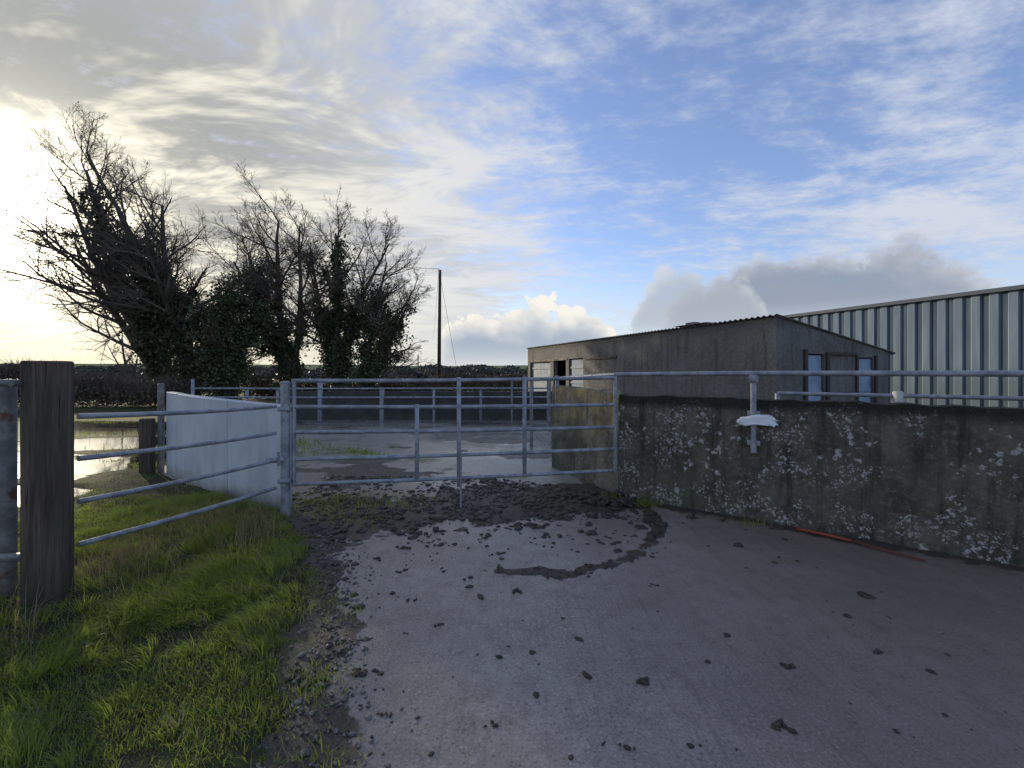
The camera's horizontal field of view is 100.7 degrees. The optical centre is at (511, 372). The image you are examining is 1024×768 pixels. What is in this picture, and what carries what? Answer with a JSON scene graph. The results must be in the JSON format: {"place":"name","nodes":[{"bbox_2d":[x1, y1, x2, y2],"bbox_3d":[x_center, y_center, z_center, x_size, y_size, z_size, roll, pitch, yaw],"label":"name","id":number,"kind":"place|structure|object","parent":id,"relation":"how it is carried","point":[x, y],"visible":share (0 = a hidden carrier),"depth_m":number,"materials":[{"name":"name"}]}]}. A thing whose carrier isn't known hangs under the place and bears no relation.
{"place":"outdoors","nodes":[
{"label":"outdoors","id":0,"kind":"place"},
{"bbox_2d":[0,363,527,375],"bbox_3d":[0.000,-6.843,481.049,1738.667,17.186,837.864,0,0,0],"label":"hills","id":1,"kind":"structure","parent":0,"point":[311,367],"depth_m":581.56,"materials":[{"name":"green plant"}]},
{"bbox_2d":[18,375,516,409],"bbox_3d":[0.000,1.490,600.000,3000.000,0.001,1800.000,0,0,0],"label":"ground","id":2,"kind":"structure","parent":0,"point":[153,407],"depth_m":18.46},
{"bbox_2d":[0,101,207,381],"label":"bare ash tree","id":3,"kind":"object","parent":2,"relation":"on","point":[138,330],"visible":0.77,"depth_m":18.76,"materials":[{"name":"brown plant"}]},
{"bbox_2d":[0,355,217,407],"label":"hedge","id":4,"kind":"object","parent":2,"relation":"on","point":[116,390],"visible":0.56,"depth_m":17.96,"materials":[{"name":"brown plant"}]},
{"bbox_2d":[96,324,141,379],"bbox_3d":[-27.367,-1.000,30.144,3.253,5.101,2.576,0,0,0],"label":"bare thorn tree","id":5,"kind":"object","parent":2,"relation":"on","point":[129,358],"visible":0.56,"depth_m":29.93,"materials":[{"name":"plant"}]},
{"bbox_2d":[0,410,352,767],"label":"grass verge","id":6,"kind":"object","parent":2,"relation":"on","point":[136,759],"depth_m":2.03,"materials":[{"name":"green plant"}]},
{"bbox_2d":[0,379,21,597],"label":"steel latch post","id":7,"kind":"object","parent":6,"relation":"on","point":[9,555],"visible":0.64,"depth_m":2.70,"materials":[{"name":"grey metal"}]},
{"bbox_2d":[20,361,73,606],"bbox_3d":[-2.865,0.730,2.620,0.205,1.600,0.120,0,0,-14],"label":"timber gate post","id":8,"kind":"object","parent":6,"relation":"on","point":[46,469],"visible":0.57,"depth_m":2.57,"materials":[{"name":"brown wood"}]},
{"bbox_2d":[0,480,290,653],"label":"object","id":9,"kind":"object","parent":6,"relation":"on","point":[128,551],"visible":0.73,"depth_m":3.17,"materials":[{"name":"green plant"}]},
{"bbox_2d":[166,392,291,509],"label":"precast panel wall","id":10,"kind":"structure","parent":6,"relation":"on","point":[193,461],"depth_m":4.92,"materials":[{"name":"grey concrete"}]},
{"bbox_2d":[63,155,312,395],"bbox_3d":[-14.659,-4.189,19.964,9.236,11.478,6.832,0,0,0],"label":"bare ash tree","id":11,"kind":"object","parent":2,"relation":"on","point":[174,326],"visible":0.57,"depth_m":19.45,"materials":[{"name":"brown plant"}]},
{"bbox_2d":[175,267,284,401],"bbox_3d":[-12.576,-1.577,18.871,4.370,6.255,3.169,0,0,-26],"label":"ivy clad tree","id":12,"kind":"object","parent":2,"relation":"on","point":[221,346],"visible":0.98,"depth_m":18.64,"materials":[{"name":"green plant"}]},
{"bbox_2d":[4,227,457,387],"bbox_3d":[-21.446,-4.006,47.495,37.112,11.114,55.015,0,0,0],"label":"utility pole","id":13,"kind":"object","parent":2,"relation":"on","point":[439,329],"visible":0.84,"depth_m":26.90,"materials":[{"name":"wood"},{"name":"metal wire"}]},
{"bbox_2d":[0,363,523,374],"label":"distant hedgerow","id":14,"kind":"object","parent":2,"relation":"on","point":[512,368],"visible":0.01,"depth_m":145.88,"materials":[{"name":"green plant"}]},
{"bbox_2d":[4,364,527,381],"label":"distant hedgerow","id":15,"kind":"object","parent":2,"relation":"on","point":[481,370],"visible":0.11,"depth_m":64.49,"materials":[{"name":"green plant"}]},
{"bbox_2d":[187,159,355,401],"bbox_3d":[-12.275,-4.163,21.288,8.058,11.427,5.613,0,0,35],"label":"bare ash tree","id":16,"kind":"object","parent":2,"relation":"on","point":[287,360],"visible":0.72,"depth_m":21.38,"materials":[{"name":"brown plant"}]},
{"bbox_2d":[268,183,420,390],"bbox_3d":[-9.376,-4.266,23.685,7.304,11.632,7.168,0,0,-28],"label":"bare ash tree","id":17,"kind":"object","parent":2,"relation":"on","point":[331,338],"visible":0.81,"depth_m":22.59,"materials":[{"name":"green plant"}]},
{"bbox_2d":[237,370,527,399],"bbox_3d":[-5.750,0.649,26.012,22.054,1.726,5.765,0,0,-19],"label":"hedge","id":18,"kind":"object","parent":2,"relation":"on","point":[261,383],"visible":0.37,"depth_m":25.02,"materials":[{"name":"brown plant"}]},
{"bbox_2d":[337,224,434,391],"bbox_3d":[-7.031,-3.029,22.272,5.818,9.158,4.634,0,0,15],"label":"bare ash tree","id":19,"kind":"object","parent":2,"relation":"on","point":[385,323],"visible":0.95,"depth_m":21.88,"materials":[{"name":"green plant"}]},
{"bbox_2d":[296,391,551,419],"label":"boundary wall","id":20,"kind":"structure","parent":2,"relation":"on","point":[402,414],"depth_m":12.90,"materials":[{"name":"grey stone"}]},
{"bbox_2d":[526,314,895,403],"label":"farm outbuilding","id":21,"kind":"structure","parent":2,"relation":"on","point":[777,342],"depth_m":10.32,"materials":[{"name":"grey concrete"}]},
{"bbox_2d":[532,355,870,402],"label":"doors","id":22,"kind":"structure","parent":21,"relation":"in","point":[814,361],"depth_m":10.18,"materials":[{"name":"blue paint"}]},
{"bbox_2d":[256,514,415,767],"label":"edge gravel","id":23,"kind":"structure","parent":0,"point":[307,751],"depth_m":2.13,"materials":[{"name":"grey gravel"}]},
{"bbox_2d":[0,0,1023,365],"label":"sky","id":24,"kind":"structure","parent":0,"point":[568,170],"materials":[{"name":"blue"}]},
{"bbox_2d":[160,420,1023,767],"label":"concrete yard","id":25,"kind":"structure","parent":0,"point":[744,690],"depth_m":2.31,"materials":[{"name":"grey concrete"}]},
{"bbox_2d":[18,421,165,506],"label":"puddle water","id":26,"kind":"structure","parent":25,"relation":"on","point":[88,467],"depth_m":8.42,"materials":[{"name":"grey liquid"}]},
{"bbox_2d":[139,418,155,472],"bbox_3d":[-5.200,1.090,6.050,0.160,0.860,0.120,0,0,-17],"label":"timber stub post","id":27,"kind":"object","parent":25,"relation":"on","point":[147,439],"visible":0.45,"depth_m":6.00,"materials":[{"name":"brown wood"}]},
{"bbox_2d":[157,383,164,472],"bbox_3d":[-5.174,0.820,6.237,0.087,1.320,0.413,0,0,-44],"label":"steel gate post","id":28,"kind":"object","parent":25,"relation":"on","point":[160,426],"visible":0.87,"depth_m":6.09,"materials":[{"name":"grey metal"}]},
{"bbox_2d":[266,381,291,516],"bbox_3d":[-2.328,0.794,4.257,0.233,1.412,0.146,0,0,-20],"label":"steel gate post","id":29,"kind":"object","parent":25,"relation":"on","point":[282,461],"visible":0.87,"depth_m":4.24,"materials":[{"name":"grey metal"}]},
{"bbox_2d":[76,405,276,546],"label":"field gate","id":30,"kind":"structure","parent":29,"relation":"attached to","point":[133,490],"depth_m":3.23,"materials":[{"name":"metal"}]},
{"bbox_2d":[291,376,616,506],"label":"field gate","id":31,"kind":"structure","parent":29,"relation":"attached to","point":[524,452],"depth_m":4.51,"materials":[{"name":"metal"}]},
{"bbox_2d":[601,388,619,489],"bbox_3d":[1.101,0.746,4.740,0.210,1.132,0.067,0,0,0],"label":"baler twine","id":32,"kind":"object","parent":31,"relation":"attached to","point":[609,441],"visible":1,"depth_m":4.74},
{"bbox_2d":[190,379,547,421],"bbox_3d":[-4.150,0.829,12.466,10.570,1.282,0.177,0,0,0],"label":"cattle rail fence","id":33,"kind":"object","parent":25,"relation":"on","point":[320,388],"visible":0.5,"depth_m":12.42,"materials":[{"name":"metal"}]},
{"bbox_2d":[85,436,771,767],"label":"grass tufts","id":34,"kind":"object","parent":25,"relation":"on","point":[649,502],"visible":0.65,"depth_m":2.70,"materials":[{"name":"green plant"}]},
{"bbox_2d":[511,381,512,423],"bbox_3d":[0.000,0.830,12.000,0.067,1.280,0.070,0,0,0],"label":"steel fence post","id":35,"kind":"object","parent":25,"relation":"on","point":[511,402],"visible":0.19,"depth_m":11.97,"materials":[{"name":"grey metal"}]},
{"bbox_2d":[530,382,532,446],"bbox_3d":[0.380,0.830,8.300,0.067,1.280,0.070,0,0,0],"label":"steel fence post","id":36,"kind":"object","parent":25,"relation":"on","point":[531,413],"visible":0.79,"depth_m":8.27,"materials":[{"name":"grey metal"}]},
{"bbox_2d":[548,381,550,431],"bbox_3d":[0.920,0.830,10.400,0.067,1.280,0.070,0,0,0],"label":"steel fence post","id":37,"kind":"object","parent":25,"relation":"on","point":[549,402],"depth_m":10.37,"materials":[{"name":"grey metal"}]},
{"bbox_2d":[551,385,631,492],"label":"yard return wall","id":38,"kind":"structure","parent":25,"relation":"on","point":[574,439],"depth_m":5.64,"materials":[{"name":"concrete"}]},
{"bbox_2d":[577,490,642,510],"bbox_3d":[1.090,1.419,4.718,0.700,0.115,0.608,0,0,0],"label":"rubble heap","id":39,"kind":"object","parent":25,"relation":"on","point":[615,502],"visible":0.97,"depth_m":4.64,"materials":[{"name":"brown soil"}]},
{"bbox_2d":[350,532,882,750],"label":"dung clods","id":40,"kind":"object","parent":25,"relation":"on","point":[776,725],"visible":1,"depth_m":2.06,"materials":[{"name":"brown soil"}]},
{"bbox_2d":[268,475,1006,767],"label":"mud clods","id":41,"kind":"object","parent":25,"relation":"on","point":[480,514],"visible":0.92,"depth_m":4.19,"materials":[{"name":"brown soil"}]},
{"bbox_2d":[619,394,1023,566],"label":"lichened concrete wall","id":42,"kind":"structure","parent":25,"relation":"on","point":[948,479],"depth_m":3.74,"materials":[{"name":"grey concrete"}]},
{"bbox_2d":[555,370,1023,452],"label":"pipe guard rail","id":43,"kind":"object","parent":42,"relation":"attached to","point":[753,381],"visible":0.88,"depth_m":3.99,"materials":[{"name":"metal"}]},
{"bbox_2d":[736,415,778,426],"bbox_3d":[2.359,0.467,4.089,0.367,0.125,0.085,0,0,34],"label":"white plastic bag","id":44,"kind":"object","parent":43,"relation":"attached to","point":[764,420],"visible":1,"depth_m":4.05,"materials":[{"name":"white plastic"}]},
{"bbox_2d":[891,391,904,402],"bbox_3d":[4.039,0.825,4.444,0.101,1.250,0.104,0,0,0],"label":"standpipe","id":45,"kind":"object","parent":42,"relation":"on","point":[897,397],"visible":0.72,"depth_m":4.41,"materials":[{"name":"white plastic"}]},
{"bbox_2d":[795,527,924,561],"bbox_3d":[2.867,1.423,3.550,0.052,0.033,0.846,0,0,-41],"label":"red pipe","id":46,"kind":"object","parent":25,"relation":"on","point":[846,539],"visible":1,"depth_m":3.55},
{"bbox_2d":[775,391,1023,400],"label":"pipe guard rail","id":47,"kind":"object","parent":25,"relation":"on","point":[968,397],"visible":0.67,"depth_m":4.37,"materials":[{"name":"metal"}]},
{"bbox_2d":[783,284,1023,407],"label":"corrugated shed","id":48,"kind":"structure","parent":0,"point":[978,330],"depth_m":17.21,"materials":[{"name":"metal"}]}
]}

